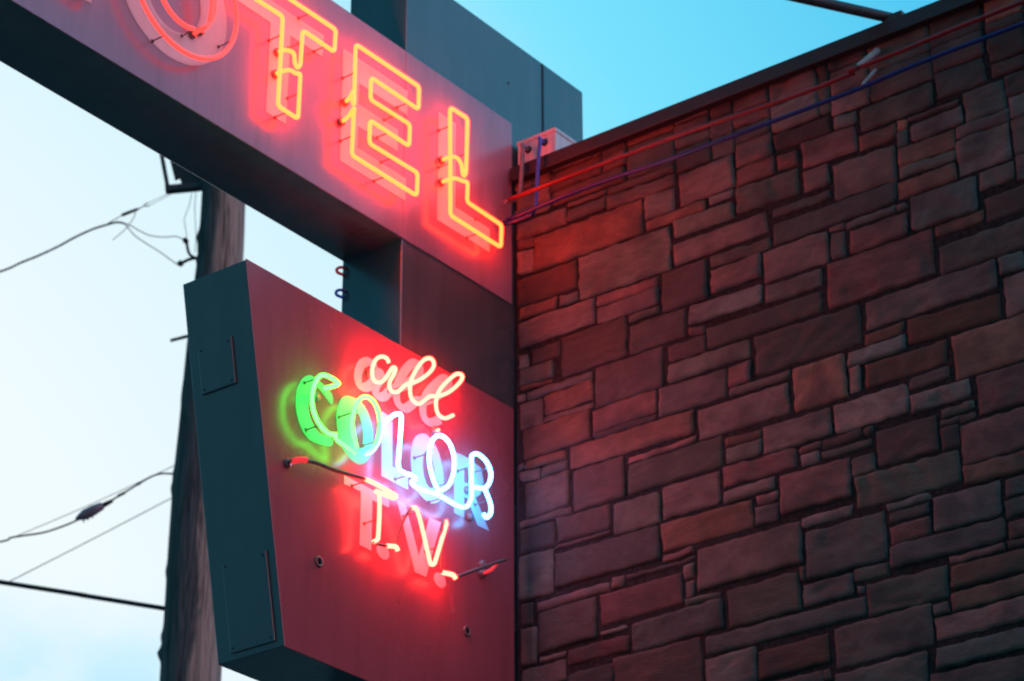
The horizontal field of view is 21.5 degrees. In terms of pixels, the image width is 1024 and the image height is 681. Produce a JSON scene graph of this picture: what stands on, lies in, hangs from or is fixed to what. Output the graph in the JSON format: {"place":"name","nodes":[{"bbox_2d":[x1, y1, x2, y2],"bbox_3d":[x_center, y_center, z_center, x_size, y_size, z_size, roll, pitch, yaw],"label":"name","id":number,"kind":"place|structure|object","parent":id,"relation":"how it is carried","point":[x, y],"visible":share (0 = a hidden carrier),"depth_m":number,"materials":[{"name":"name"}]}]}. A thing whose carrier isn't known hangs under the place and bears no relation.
{"place":"outdoors","nodes":[
{"label":"outdoors","id":0,"kind":"place"},
{"bbox_2d":[0,0,937,680],"label":"sky","id":1,"kind":"structure","parent":0,"point":[91,371],"materials":[{"name":"blue"}]},
{"label":"ground","id":2,"kind":"structure","parent":0,"visible":0},
{"bbox_2d":[157,180,244,680],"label":"utility pole","id":3,"kind":"object","parent":2,"relation":"on","point":[187,650],"visible":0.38,"depth_m":13.17,"materials":[{"name":"brown wood"}]},
{"bbox_2d":[0,580,163,610],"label":"thick cable","id":4,"kind":"object","parent":3,"relation":"attached to","point":[82,595],"visible":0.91,"depth_m":13.14,"materials":[{"name":"black rubber"}]},
{"bbox_2d":[0,472,171,542],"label":"telephone cable","id":5,"kind":"object","parent":3,"relation":"attached to","point":[114,498],"visible":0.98,"depth_m":13.31,"materials":[{"name":"black rubber"}]},
{"bbox_2d":[75,482,140,522],"bbox_3d":[-2.008,0.803,13.377,0.315,0.219,0.051,0,-27,0],"label":"splice case","id":6,"kind":"object","parent":5,"relation":"attached to","point":[87,513],"visible":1,"depth_m":13.34,"materials":[{"name":"plastic"}]},
{"bbox_2d":[10,498,170,580],"bbox_3d":[-2.060,0.973,13.290,0.830,0.482,0.006,0,-27,0],"label":"guy wire","id":7,"kind":"object","parent":3,"relation":"attached to","point":[91,539],"visible":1,"depth_m":13.28,"materials":[{"name":"grey metal"}]},
{"bbox_2d":[17,466,172,535],"bbox_3d":[-2.046,0.785,13.385,0.800,0.404,0.004,0,-27,0],"label":"messenger wire","id":8,"kind":"object","parent":3,"relation":"attached to","point":[89,504],"visible":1,"depth_m":13.37,"materials":[{"name":"grey metal"}]},
{"bbox_2d":[159,154,202,194],"bbox_3d":[-1.739,-0.948,14.268,0.316,0.375,0.050,0,-27,0],"label":"pole bracket","id":9,"kind":"object","parent":3,"relation":"attached to","point":[190,181],"visible":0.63,"depth_m":14.20,"materials":[{"name":"metal"}]},
{"bbox_2d":[109,191,172,239],"bbox_3d":[-1.958,-0.656,14.120,0.356,0.298,0.019,0,-27,-1],"label":"wedge clamp","id":10,"kind":"object","parent":9,"relation":"attached to","point":[129,212],"visible":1,"depth_m":14.12,"materials":[{"name":"metal"}]},
{"bbox_2d":[0,221,123,272],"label":"service cable","id":11,"kind":"object","parent":10,"relation":"attached to","point":[58,246],"visible":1,"depth_m":14.04,"materials":[{"name":"black rubber"}]},
{"bbox_2d":[184,190,192,235],"bbox_3d":[-1.700,-0.673,14.128,0.038,0.300,0.004,0,-27,0],"label":"drop wire","id":12,"kind":"object","parent":9,"relation":"hanging from","point":[185,214],"visible":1,"depth_m":14.12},
{"bbox_2d":[194,189,196,248],"bbox_3d":[-1.658,-0.631,14.106,0.020,0.393,0.004,-2,-27,3],"label":"drop wire","id":13,"kind":"object","parent":9,"relation":"hanging from","point":[195,220],"visible":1,"depth_m":14.10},
{"bbox_2d":[177,237,196,266],"bbox_3d":[-1.688,-0.461,14.019,0.108,0.173,0.035,-1,-27,1],"label":"insulator bracket","id":14,"kind":"object","parent":3,"relation":"attached to","point":[180,263],"visible":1,"depth_m":14.00,"materials":[{"name":"metal"}]},
{"bbox_2d":[120,223,178,265],"bbox_3d":[-1.901,-0.504,14.042,0.340,0.261,0.007,0,-27,0],"label":"service lead","id":15,"kind":"object","parent":14,"relation":"attached to","point":[148,244],"visible":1,"depth_m":14.04,"materials":[{"name":"grey rubber"}]},
{"bbox_2d":[124,223,181,238],"bbox_3d":[-1.893,-0.574,14.077,0.356,0.107,0.006,0,-27,0],"label":"service lead","id":16,"kind":"object","parent":14,"relation":"attached to","point":[151,235],"visible":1,"depth_m":14.06,"materials":[{"name":"grey rubber"}]},
{"bbox_2d":[342,0,582,680],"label":"sign pylon","id":17,"kind":"object","parent":2,"relation":"on","point":[404,293],"visible":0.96,"depth_m":8.39,"materials":[{"name":"teal metal"}]},
{"bbox_2d":[0,0,511,303],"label":"lit letter sign","id":18,"kind":"object","parent":17,"relation":"attached to","point":[331,127],"visible":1,"depth_m":7.89,"materials":[{"name":"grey metal"}]},
{"bbox_2d":[334,288,346,298],"bbox_3d":[-0.521,-0.143,8.167,0.037,0.029,0.018,15,-31,-27],"label":"return bend","id":19,"kind":"object","parent":17,"relation":"attached to","point":[337,291],"visible":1,"depth_m":8.16,"materials":[{"name":"blue glass"}]},
{"bbox_2d":[335,266,347,275],"bbox_3d":[-0.522,-0.213,8.202,0.037,0.029,0.018,15,-31,-27],"label":"return bend","id":20,"kind":"object","parent":17,"relation":"attached to","point":[338,268],"visible":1,"depth_m":8.20,"materials":[{"name":"red glass"}]},
{"bbox_2d":[183,259,513,680],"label":"colour set sign","id":21,"kind":"object","parent":17,"relation":"attached to","point":[357,480],"visible":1,"depth_m":7.52,"materials":[{"name":"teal metal"}]},
{"bbox_2d":[509,0,1023,680],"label":"stone building","id":22,"kind":"structure","parent":2,"relation":"on","point":[771,402],"depth_m":7.74,"materials":[{"name":"stone"}]},
{"bbox_2d":[517,127,575,164],"bbox_3d":[0.111,-0.597,8.737,0.159,0.114,0.168,-19,-33,33],"label":"junction box","id":23,"kind":"object","parent":22,"relation":"on","point":[555,138],"visible":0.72,"depth_m":8.70,"materials":[{"name":"white paint"}]},
{"bbox_2d":[503,142,528,204],"bbox_3d":[0.025,-0.536,8.628,0.102,0.246,0.053,19,-33,-32],"label":"cable sleeve","id":24,"kind":"object","parent":23,"relation":"attached to","point":[524,147],"visible":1,"depth_m":8.61,"materials":[{"name":"grey plastic"}]},
{"bbox_2d":[534,136,544,212],"bbox_3d":[0.091,-0.527,8.587,0.031,0.305,0.084,-13,-30,23],"label":"cable sleeve","id":25,"kind":"object","parent":23,"relation":"attached to","point":[540,140],"visible":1,"depth_m":8.57,"materials":[{"name":"blue plastic"}]},
{"bbox_2d":[788,0,904,21],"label":"tie rod","id":26,"kind":"object","parent":22,"relation":"attached to","point":[858,10],"visible":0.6,"depth_m":7.92,"materials":[{"name":"metal"}]},
{"bbox_2d":[855,47,880,70],"bbox_3d":[1.042,-0.825,7.899,0.107,0.108,0.024,17,-32,-30],"label":"tube stand","id":27,"kind":"object","parent":22,"relation":"attached to","point":[875,52],"visible":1,"depth_m":7.90,"materials":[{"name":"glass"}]},
{"bbox_2d":[506,71,855,200],"bbox_3d":[0.494,-0.613,8.216,1.282,0.037,0.019,-19,-33,33],"label":"border tube","id":28,"kind":"object","parent":27,"relation":"attached to","point":[693,130],"visible":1,"depth_m":8.19,"materials":[{"name":"red glass"}]},
{"bbox_2d":[847,0,1023,72],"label":"border tube","id":29,"kind":"object","parent":27,"relation":"attached to","point":[940,34],"visible":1,"depth_m":7.71,"materials":[{"name":"red glass"}]},
{"bbox_2d":[859,68,877,86],"bbox_3d":[1.041,-0.766,7.872,0.014,0.104,0.093,-23,-35,38],"label":"tube stand","id":30,"kind":"object","parent":22,"relation":"attached to","point":[872,73],"visible":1,"depth_m":7.87,"materials":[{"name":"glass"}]},
{"bbox_2d":[506,21,1023,220],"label":"border tube","id":31,"kind":"object","parent":30,"relation":"attached to","point":[801,110],"visible":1,"depth_m":7.98,"materials":[{"name":"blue glass"}]},
{"bbox_2d":[503,212,534,225],"bbox_3d":[0.019,-0.387,8.504,0.117,0.030,0.018,-19,-33,33],"label":"tube end","id":32,"kind":"object","parent":31,"relation":"attached to","point":[506,222],"visible":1,"depth_m":8.50,"materials":[{"name":"purple glass"}]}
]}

